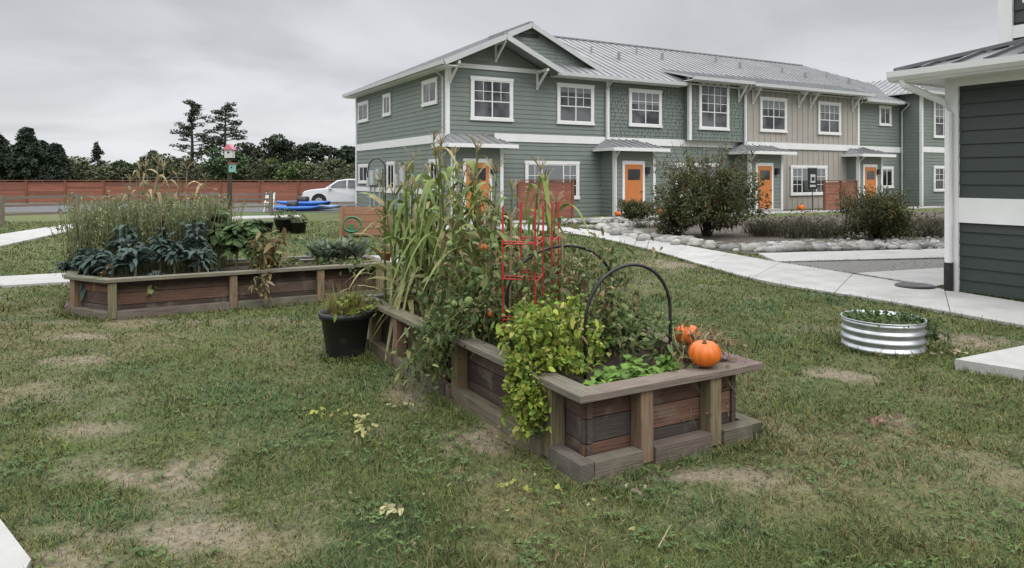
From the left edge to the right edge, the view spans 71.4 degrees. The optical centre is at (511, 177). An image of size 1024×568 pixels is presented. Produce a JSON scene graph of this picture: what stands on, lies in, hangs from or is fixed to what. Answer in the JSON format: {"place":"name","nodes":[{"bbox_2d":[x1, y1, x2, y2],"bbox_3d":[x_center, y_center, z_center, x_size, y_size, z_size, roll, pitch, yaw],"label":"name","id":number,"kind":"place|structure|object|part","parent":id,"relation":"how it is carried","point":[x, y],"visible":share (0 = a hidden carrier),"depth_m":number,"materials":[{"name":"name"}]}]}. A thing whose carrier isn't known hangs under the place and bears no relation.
{"place":"outdoors","nodes":[
{"label":"outdoors","id":0,"kind":"place"},
{"bbox_2d":[0,215,299,247],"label":"concrete path","id":1,"kind":"structure","parent":0,"point":[6,239],"depth_m":19.96,"materials":[{"name":"grey concrete"}]},
{"bbox_2d":[0,255,404,287],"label":"concrete path","id":2,"kind":"structure","parent":0,"point":[30,280],"depth_m":10.85,"materials":[{"name":"grey concrete"}]},
{"bbox_2d":[245,147,265,158],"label":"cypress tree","id":3,"kind":"object","parent":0,"point":[258,154],"visible":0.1,"depth_m":94.97,"materials":[{"name":"green plant"}]},
{"bbox_2d":[442,147,503,221],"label":"entry porch walls","id":4,"kind":"structure","parent":0,"point":[462,154],"depth_m":26.44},
{"bbox_2d":[0,0,997,166],"label":"sky","id":5,"kind":"structure","parent":0,"point":[116,74],"materials":[{"name":"grey"}]},
{"bbox_2d":[0,193,1023,567],"bbox_3d":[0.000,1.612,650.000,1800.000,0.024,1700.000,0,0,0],"label":"lawn ground","id":6,"kind":"structure","parent":0,"point":[170,471],"depth_m":4.09,"materials":[{"name":"green plant"}]},
{"bbox_2d":[0,134,22,193],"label":"conifer tree","id":7,"kind":"object","parent":6,"relation":"on","point":[5,148],"visible":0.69,"depth_m":65.87,"materials":[{"name":"green plant"}]},
{"bbox_2d":[0,519,30,567],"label":"concrete pad","id":8,"kind":"object","parent":6,"relation":"on","point":[13,553],"visible":1,"depth_m":2.98,"materials":[{"name":"white concrete"}]},
{"bbox_2d":[0,127,52,193],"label":"conifer tree","id":9,"kind":"object","parent":6,"relation":"on","point":[26,155],"visible":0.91,"depth_m":65.67,"materials":[{"name":"green plant"}]},
{"bbox_2d":[19,140,61,179],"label":"conifer tree","id":10,"kind":"object","parent":6,"relation":"on","point":[44,145],"visible":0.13,"depth_m":69.74,"materials":[{"name":"green plant"}]},
{"bbox_2d":[36,142,79,193],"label":"conifer tree","id":11,"kind":"object","parent":6,"relation":"on","point":[58,166],"visible":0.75,"depth_m":67.60,"materials":[{"name":"green plant"}]},
{"bbox_2d":[60,157,91,181],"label":"broadleaf tree","id":12,"kind":"object","parent":6,"relation":"on","point":[79,176],"visible":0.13,"depth_m":76.01,"materials":[{"name":"green plant"}]},
{"bbox_2d":[87,141,105,169],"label":"conifer tree","id":13,"kind":"object","parent":6,"relation":"on","point":[97,151],"visible":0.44,"depth_m":91.80,"materials":[{"name":"green plant"}]},
{"bbox_2d":[102,159,149,181],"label":"broadleaf tree","id":14,"kind":"object","parent":6,"relation":"on","point":[121,163],"visible":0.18,"depth_m":78.65,"materials":[{"name":"green plant"}]},
{"bbox_2d":[0,191,272,224],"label":"split rail fence","id":15,"kind":"object","parent":6,"relation":"on","point":[3,198],"visible":0.53,"depth_m":25.93,"materials":[{"name":"grey wood"}]},
{"bbox_2d":[122,177,184,205],"bbox_3d":[-9.550,0.797,19.000,1.712,1.605,0.012,0,0,0],"label":"wire trellis","id":16,"kind":"object","parent":6,"relation":"on","point":[136,192],"visible":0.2,"depth_m":19.00,"materials":[{"name":"grey metal"}]},
{"bbox_2d":[74,181,238,236],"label":"pea vines","id":17,"kind":"object","parent":6,"relation":"on","point":[158,187],"visible":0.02,"depth_m":18.73,"materials":[{"name":"green plant"}]},
{"bbox_2d":[0,180,354,202],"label":"wooden board fence","id":18,"kind":"object","parent":6,"relation":"on","point":[65,187],"visible":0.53,"depth_m":43.98,"materials":[{"name":"brown wood"}]},
{"bbox_2d":[5,203,354,211],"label":"asphalt parking","id":19,"kind":"structure","parent":6,"relation":"on","point":[56,209],"depth_m":36.61,"materials":[{"name":"grey asphalt"}]},
{"bbox_2d":[267,201,319,210],"bbox_3d":[-10.352,1.346,33.662,2.500,0.452,0.720,0,0,-3],"label":"blue kayak","id":20,"kind":"object","parent":19,"relation":"on","point":[292,205],"visible":0.78,"depth_m":33.45,"materials":[{"name":"plastic"}]},
{"bbox_2d":[276,196,329,205],"bbox_3d":[-9.953,1.127,33.987,2.500,0.452,0.720,0,0,-4],"label":"blue kayak","id":21,"kind":"object","parent":20,"relation":"on","point":[304,200],"visible":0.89,"depth_m":33.80,"materials":[{"name":"plastic"}]},
{"bbox_2d":[312,205,338,209],"bbox_3d":[-9.659,1.346,34.450,2.500,0.452,0.720,0,0,-7],"label":"blue kayak","id":22,"kind":"object","parent":19,"relation":"on","point":[323,207],"visible":0.4,"depth_m":34.33,"materials":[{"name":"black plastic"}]},
{"bbox_2d":[302,179,354,204],"bbox_3d":[-9.002,0.855,38.659,4.427,1.570,2.160,0,0,-7],"label":"parked suv","id":23,"kind":"object","parent":19,"relation":"on","point":[343,190],"visible":0.3,"depth_m":37.74,"materials":[{"name":"paint"}]},
{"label":"windows and grille","id":24,"kind":"part","parent":23,"relation":"part of","materials":[{"name":"grey glass"}]},
{"bbox_2d":[7,151,354,181],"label":"distant tree line","id":25,"kind":"object","parent":6,"relation":"on","point":[342,172],"visible":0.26,"depth_m":77.61,"materials":[{"name":"green plant"}]},
{"bbox_2d":[169,99,215,169],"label":"tall pine tree","id":26,"kind":"object","parent":6,"relation":"on","point":[192,118],"visible":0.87,"depth_m":89.85,"materials":[{"name":"green plant"}]},
{"bbox_2d":[199,102,247,155],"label":"tall pine tree","id":27,"kind":"object","parent":6,"relation":"on","point":[227,108],"visible":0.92,"depth_m":89.83,"materials":[{"name":"green plant"}]},
{"bbox_2d":[64,254,390,320],"bbox_3d":[-3.668,1.382,9.433,3.829,0.476,1.735,0,0,-28],"label":"raised garden bed","id":28,"kind":"object","parent":6,"relation":"on","point":[108,297],"visible":0.78,"depth_m":8.63,"materials":[{"name":"brown wood"}]},
{"bbox_2d":[48,220,228,301],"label":"lacinato kale plants","id":29,"kind":"object","parent":28,"relation":"on","point":[87,259],"visible":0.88,"depth_m":8.73,"materials":[{"name":"green plant"}]},
{"bbox_2d":[48,189,246,277],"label":"bolted herb plants","id":30,"kind":"object","parent":28,"relation":"on","point":[103,235],"visible":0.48,"depth_m":9.22,"materials":[{"name":"green plant"}]},
{"bbox_2d":[120,155,215,268],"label":"dried corn plants","id":31,"kind":"object","parent":28,"relation":"on","point":[149,191],"visible":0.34,"depth_m":9.90,"materials":[{"name":"beige plant"}]},
{"bbox_2d":[93,227,289,305],"bbox_3d":[-3.827,1.101,8.651,2.215,0.954,0.710,0,0,-25],"label":"dried bean plant","id":32,"kind":"object","parent":28,"relation":"on","point":[269,259],"visible":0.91,"depth_m":8.96,"materials":[{"name":"brown plant"}]},
{"bbox_2d":[183,208,275,269],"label":"curly kale plants","id":33,"kind":"object","parent":28,"relation":"on","point":[236,238],"visible":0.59,"depth_m":9.35,"materials":[{"name":"green plant"}]},
{"bbox_2d":[279,234,373,276],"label":"artichoke herb plants","id":34,"kind":"object","parent":28,"relation":"on","point":[323,251],"visible":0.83,"depth_m":9.91,"materials":[{"name":"green plant"}]},
{"bbox_2d":[379,251,390,260],"bbox_3d":[-1.830,1.155,10.300,0.190,0.170,0.190,0,0,0],"label":"terracotta pot","id":35,"kind":"object","parent":28,"relation":"on","point":[388,256],"visible":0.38,"depth_m":10.24,"materials":[{"name":"orange ceramic"}]},
{"bbox_2d":[201,146,255,181],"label":"broadleaf tree","id":36,"kind":"object","parent":6,"relation":"on","point":[214,167],"visible":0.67,"depth_m":76.61,"materials":[{"name":"green plant"}]},
{"bbox_2d":[222,144,236,221],"bbox_3d":[-7.895,0.330,19.970,0.370,2.540,0.340,0,0,0],"label":"birdhouse post","id":37,"kind":"object","parent":6,"relation":"on","point":[229,151],"visible":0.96,"depth_m":19.95,"materials":[{"name":"brown wood"}]},
{"bbox_2d":[234,133,288,172],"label":"tree","id":38,"kind":"object","parent":6,"relation":"on","point":[273,141],"visible":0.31,"depth_m":89.19,"materials":[{"name":"green plant"}]},
{"bbox_2d":[262,222,273,231],"bbox_3d":[-7.200,1.453,20.900,0.406,0.294,0.406,0,0,0],"label":"black nursery pot","id":39,"kind":"object","parent":6,"relation":"on","point":[268,225],"visible":0.68,"depth_m":20.77,"materials":[{"name":"plastic"}]},
{"bbox_2d":[263,192,275,211],"bbox_3d":[-11.200,1.152,32.924,0.430,0.914,0.476,0,0,0],"label":"folding chair","id":40,"kind":"object","parent":6,"relation":"on","point":[266,196],"visible":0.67,"depth_m":32.97,"materials":[{"name":"white plastic"}]},
{"bbox_2d":[273,218,292,232],"bbox_3d":[-6.600,1.390,20.600,0.580,0.420,0.580,0,0,0],"label":"black nursery pot","id":41,"kind":"object","parent":6,"relation":"on","point":[281,224],"visible":0.74,"depth_m":20.39,"materials":[{"name":"plastic"}]},
{"bbox_2d":[270,208,308,224],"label":"potted shrubs","id":42,"kind":"object","parent":41,"relation":"in","point":[289,216],"visible":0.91,"depth_m":20.45,"materials":[{"name":"green plant"}]},
{"bbox_2d":[258,158,319,181],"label":"broadleaf tree","id":43,"kind":"object","parent":6,"relation":"on","point":[293,169],"visible":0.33,"depth_m":78.80,"materials":[{"name":"green plant"}]},
{"bbox_2d":[291,221,307,233],"bbox_3d":[-6.100,1.432,20.400,0.464,0.336,0.464,0,0,0],"label":"black nursery pot","id":44,"kind":"object","parent":6,"relation":"on","point":[298,227],"visible":0.92,"depth_m":20.24,"materials":[{"name":"plastic"}]},
{"bbox_2d":[274,141,327,166],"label":"tree","id":45,"kind":"object","parent":6,"relation":"on","point":[300,152],"visible":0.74,"depth_m":90.80,"materials":[{"name":"green plant"}]},
{"bbox_2d":[308,145,354,171],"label":"tree","id":46,"kind":"object","parent":6,"relation":"on","point":[347,153],"visible":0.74,"depth_m":91.75,"materials":[{"name":"green plant"}]},
{"bbox_2d":[318,306,372,359],"bbox_3d":[-1.500,1.400,6.420,0.480,0.400,0.480,0,0,0],"label":"black nursery pot","id":47,"kind":"object","parent":6,"relation":"on","point":[344,336],"visible":0.79,"depth_m":6.25,"materials":[{"name":"plastic"}]},
{"bbox_2d":[318,281,382,322],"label":"potted herbs","id":48,"kind":"object","parent":47,"relation":"in","point":[350,305],"visible":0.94,"depth_m":6.34,"materials":[{"name":"green plant"}]},
{"bbox_2d":[342,216,361,236],"bbox_3d":[-4.284,1.317,19.070,0.547,0.567,0.100,0,0,0],"label":"garden hose reel","id":49,"kind":"object","parent":6,"relation":"on","point":[351,231],"visible":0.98,"depth_m":19.05,"materials":[{"name":"green plastic"}]},
{"bbox_2d":[340,205,389,236],"bbox_3d":[-4.074,1.200,19.842,1.340,0.800,1.060,0,0,-9],"label":"timber planter box","id":50,"kind":"object","parent":6,"relation":"on","point":[368,217],"visible":0.67,"depth_m":19.37,"materials":[{"name":"brown wood"}]},
{"bbox_2d":[367,158,385,236],"bbox_3d":[-2.515,0.619,13.200,0.354,1.961,0.024,0,0,0],"label":"shepherd hook","id":51,"kind":"object","parent":6,"relation":"on","point":[385,178],"visible":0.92,"depth_m":13.19,"materials":[{"name":"black metal"}]},
{"bbox_2d":[431,133,518,219],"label":"entry porch roof","id":52,"kind":"structure","parent":6,"relation":"on","point":[459,140],"depth_m":26.25,"materials":[{"name":"grey metal"}]},
{"bbox_2d":[14,323,1023,567],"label":"fallen leaves","id":53,"kind":"object","parent":6,"relation":"on","point":[391,509],"visible":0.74,"depth_m":4.33,"materials":[{"name":"yellow plant"}]},
{"bbox_2d":[361,290,762,484],"bbox_3d":[0.020,1.382,5.675,1.430,0.476,3.710,0,0,-30],"label":"raised garden bed","id":54,"kind":"object","parent":6,"relation":"on","point":[597,430],"visible":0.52,"depth_m":4.21,"materials":[{"name":"brown wood"}]},
{"bbox_2d":[332,127,609,360],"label":"corn plants","id":55,"kind":"object","parent":54,"relation":"on","point":[414,244],"visible":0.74,"depth_m":6.32,"materials":[{"name":"green plant"}]},
{"bbox_2d":[391,199,648,397],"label":"tomato plants","id":56,"kind":"object","parent":54,"relation":"on","point":[477,321],"visible":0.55,"depth_m":5.14,"materials":[{"name":"green plant"}]},
{"bbox_2d":[502,201,558,338],"bbox_3d":[0.142,0.710,5.073,0.286,1.060,0.666,0,0,21],"label":"red tomato cage","id":57,"kind":"object","parent":54,"relation":"on","point":[520,242],"visible":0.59,"depth_m":4.97,"materials":[{"name":"metal"}]},
{"bbox_2d":[508,190,563,345],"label":"bamboo stakes","id":58,"kind":"object","parent":54,"relation":"on","point":[510,262],"visible":0.52,"depth_m":5.02,"materials":[{"name":"red wood"}]},
{"bbox_2d":[491,287,612,442],"bbox_3d":[0.260,1.106,4.416,0.780,0.836,1.048,0,0,0],"label":"potato vine plant","id":59,"kind":"object","parent":54,"relation":"on","point":[543,341],"visible":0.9,"depth_m":4.23,"materials":[{"name":"green plant"}]},
{"bbox_2d":[505,244,613,344],"bbox_3d":[0.356,0.860,5.113,0.877,0.759,0.030,0,0,-23],"label":"garden hoop","id":60,"kind":"object","parent":54,"relation":"on","point":[525,260],"visible":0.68,"depth_m":5.05,"materials":[{"name":"black plastic"}]},
{"bbox_2d":[491,227,694,374],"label":"bean vines","id":61,"kind":"object","parent":54,"relation":"on","point":[620,324],"visible":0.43,"depth_m":4.92,"materials":[{"name":"green plant"}]},
{"bbox_2d":[583,263,671,378],"bbox_3d":[0.738,0.890,4.491,0.629,0.699,0.029,0,0,-20],"label":"garden hoop","id":62,"kind":"object","parent":54,"relation":"on","point":[613,270],"visible":0.95,"depth_m":4.46,"materials":[{"name":"black plastic"}]},
{"bbox_2d":[581,350,694,385],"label":"squash seedlings","id":63,"kind":"object","parent":54,"relation":"on","point":[608,373],"visible":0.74,"depth_m":4.29,"materials":[{"name":"green plant"}]},
{"bbox_2d":[674,319,699,344],"bbox_3d":[1.191,1.045,4.846,0.175,0.172,0.174,-3,-2,-22],"label":"pumpkin","id":64,"kind":"object","parent":54,"relation":"on","point":[686,332],"visible":0.58,"depth_m":4.79,"materials":[{"name":"orange food"}]},
{"bbox_2d":[688,332,720,366],"bbox_3d":[1.167,1.037,4.312,0.194,0.191,0.195,-4,4,-22],"label":"pumpkin","id":65,"kind":"object","parent":54,"relation":"on","point":[704,352],"visible":0.99,"depth_m":4.25,"materials":[{"name":"orange food"}]},
{"bbox_2d":[670,323,767,429],"bbox_3d":[1.203,1.251,4.476,0.606,0.638,0.522,0,0,-26],"label":"dried pumpkin vine","id":66,"kind":"object","parent":54,"relation":"on","point":[712,335],"visible":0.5,"depth_m":4.44,"materials":[{"name":"brown plant"}]},
{"bbox_2d":[592,138,669,211],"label":"entry porch roof","id":67,"kind":"structure","parent":6,"relation":"on","point":[618,145],"depth_m":29.76,"materials":[{"name":"grey metal"}]},
{"bbox_2d":[616,197,660,219],"bbox_3d":[4.620,1.185,25.758,1.692,1.057,1.725,0,0,0],"label":"shrub","id":68,"kind":"object","parent":6,"relation":"on","point":[632,209],"visible":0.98,"depth_m":25.43,"materials":[{"name":"green plant"}]},
{"bbox_2d":[357,28,944,217],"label":"walls","id":69,"kind":"structure","parent":6,"relation":"on","point":[534,111],"depth_m":31.98,"materials":[{"name":"green"}]},
{"bbox_2d":[366,166,413,213],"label":"utility meters","id":70,"kind":"object","parent":69,"relation":"attached to","point":[371,180],"visible":0.53,"depth_m":33.00,"materials":[{"name":"grey metal"}]},
{"bbox_2d":[519,33,538,37],"bbox_3d":[0.695,-5.830,29.206,0.900,0.140,0.035,0,0,-30],"label":"gable vent","id":71,"kind":"object","parent":69,"relation":"attached to","point":[529,35],"visible":0.86,"depth_m":29.19,"materials":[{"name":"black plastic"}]},
{"bbox_2d":[342,21,944,105],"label":"roof","id":72,"kind":"structure","parent":69,"relation":"on","point":[604,61],"depth_m":34.84,"materials":[{"name":"metal"}]},
{"bbox_2d":[355,40,944,206],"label":"window frames and trim","id":73,"kind":"structure","parent":69,"relation":"attached to","point":[563,170],"depth_m":32.15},
{"bbox_2d":[359,81,942,195],"bbox_3d":[8.854,-1.770,38.675,31.438,5.140,11.938,0,0,-30],"label":"window glass","id":74,"kind":"object","parent":73,"relation":"in","point":[483,109],"visible":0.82,"depth_m":31.83,"materials":[{"name":"grey glass"}]},
{"bbox_2d":[446,206,943,223],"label":"concrete walk","id":75,"kind":"structure","parent":6,"relation":"on","point":[774,212],"depth_m":32.62,"materials":[{"name":"grey concrete"}]},
{"bbox_2d":[517,180,574,220],"bbox_3d":[1.281,0.840,26.759,2.500,1.520,0.140,0,0,-30],"label":"patio privacy screen","id":76,"kind":"object","parent":75,"relation":"on","point":[568,192],"visible":0.59,"depth_m":26.85,"materials":[{"name":"brown wood"}]},
{"bbox_2d":[797,204,804,209],"bbox_3d":[13.912,1.389,34.280,0.357,0.351,0.356,-3,-2,-21],"label":"pumpkin","id":77,"kind":"object","parent":75,"relation":"on","point":[800,207],"visible":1,"depth_m":34.16,"materials":[{"name":"orange food"}]},
{"bbox_2d":[807,167,816,209],"bbox_3d":[14.385,0.555,34.079,0.660,2.090,0.075,0,0,-30],"label":"team banner sign","id":78,"kind":"object","parent":75,"relation":"on","point":[812,178],"visible":1,"depth_m":34.06,"materials":[{"name":"black plastic"}]},
{"bbox_2d":[823,180,857,210],"bbox_3d":[15.999,0.865,34.660,2.500,1.470,0.140,0,0,-30],"label":"patio privacy screen","id":79,"kind":"object","parent":75,"relation":"on","point":[829,193],"visible":0.68,"depth_m":34.40,"materials":[{"name":"brown wood"}]},
{"bbox_2d":[536,216,943,267],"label":"river rocks","id":80,"kind":"object","parent":6,"relation":"on","point":[614,226],"visible":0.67,"depth_m":16.13,"materials":[{"name":"stone"}]},
{"bbox_2d":[728,143,796,211],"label":"entry porch roof","id":81,"kind":"structure","parent":6,"relation":"on","point":[765,149],"depth_m":33.74,"materials":[{"name":"grey metal"}]},
{"bbox_2d":[790,259,943,273],"bbox_3d":[9.136,1.609,13.268,8.168,0.042,1.541,0,0,-11],"label":"gravel patch","id":82,"kind":"object","parent":6,"relation":"on","point":[855,267],"visible":0.4,"depth_m":12.85,"materials":[{"name":"grey gravel"}]},
{"bbox_2d":[841,147,895,197],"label":"entry porch roof","id":83,"kind":"structure","parent":6,"relation":"on","point":[862,151],"depth_m":37.56,"materials":[{"name":"grey metal"}]},
{"bbox_2d":[840,310,926,355],"bbox_3d":[3.500,1.458,6.720,0.730,0.285,0.730,0,0,0],"label":"galvanised ring planter","id":84,"kind":"object","parent":6,"relation":"on","point":[870,337],"visible":0.8,"depth_m":6.43,"materials":[{"name":"metal"}]},
{"bbox_2d":[840,307,952,346],"bbox_3d":[3.590,1.413,6.721,0.867,0.336,0.769,0,0,0],"label":"creeping herb plant","id":85,"kind":"object","parent":84,"relation":"in","point":[902,317],"visible":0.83,"depth_m":6.62,"materials":[{"name":"green plant"}]},
{"bbox_2d":[955,345,1023,380],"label":"concrete pad","id":86,"kind":"object","parent":6,"relation":"on","point":[1010,361],"visible":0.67,"depth_m":5.91,"materials":[{"name":"white concrete"}]},
{"bbox_2d":[959,0,1023,301],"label":"walls","id":87,"kind":"structure","parent":6,"relation":"on","point":[991,140],"depth_m":9.49,"materials":[{"name":"grey wood"}]},
{"bbox_2d":[886,38,1023,87],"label":"roof","id":88,"kind":"structure","parent":87,"relation":"attached to","point":[1003,56],"depth_m":9.54,"materials":[{"name":"metal"}]},
{"bbox_2d":[898,0,1023,291],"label":"trim","id":89,"kind":"structure","parent":87,"relation":"attached to","point":[957,210],"depth_m":9.85,"materials":[{"name":"white wood"}]},
{"bbox_2d":[601,150,655,215],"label":"entry porch walls","id":90,"kind":"structure","parent":0,"point":[635,173],"depth_m":29.98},
{"bbox_2d":[435,224,1023,327],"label":"concrete path","id":91,"kind":"structure","parent":0,"point":[974,306],"depth_m":10.65,"materials":[{"name":"grey concrete"}]},
{"bbox_2d":[894,282,935,288],"bbox_3d":[5.800,1.565,10.250,0.520,0.050,0.520,0,0,0],"label":"drain cover","id":92,"kind":"object","parent":91,"relation":"on","point":[912,285],"visible":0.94,"depth_m":10.15,"materials":[{"name":"grey metal"}]},
{"bbox_2d":[734,154,782,211],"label":"entry porch walls","id":93,"kind":"structure","parent":0,"point":[769,167],"depth_m":34.02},
{"bbox_2d":[597,211,943,254],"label":"mulch ground","id":94,"kind":"structure","parent":0,"point":[726,237],"depth_m":19.54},
{"bbox_2d":[647,137,773,236],"bbox_3d":[5.266,0.317,19.393,3.299,2.737,3.111,0,0,-36],"label":"shrub","id":95,"kind":"object","parent":94,"relation":"on","point":[703,209],"visible":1,"depth_m":18.85,"materials":[{"name":"green plant"}]},
{"bbox_2d":[627,216,938,228],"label":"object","id":96,"kind":"object","parent":94,"relation":"on","point":[641,224],"visible":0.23,"depth_m":22.58,"materials":[{"name":"green plant"}]},
{"bbox_2d":[728,206,943,238],"bbox_3d":[11.663,1.254,20.332,11.090,0.806,4.013,0,0,-6],"label":"ornamental grass hedge","id":97,"kind":"object","parent":94,"relation":"on","point":[804,228],"visible":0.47,"depth_m":19.13,"materials":[{"name":"green plant"}]},
{"bbox_2d":[830,182,918,239],"bbox_3d":[9.308,0.899,18.418,2.122,1.561,2.040,0,0,0],"label":"shrub","id":98,"kind":"object","parent":94,"relation":"on","point":[876,217],"visible":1,"depth_m":18.08,"materials":[{"name":"green plant"}]},
{"bbox_2d":[758,248,943,262],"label":"concrete path","id":99,"kind":"structure","parent":0,"point":[862,255],"depth_m":14.29,"materials":[{"name":"grey concrete"}]},
{"bbox_2d":[847,156,882,204],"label":"entry porch walls","id":100,"kind":"structure","parent":0,"point":[871,170],"depth_m":37.84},
{"bbox_2d":[858,268,943,287],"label":"concrete path","id":101,"kind":"structure","parent":0,"point":[934,277],"depth_m":11.44,"materials":[{"name":"grey concrete"}]}
]}

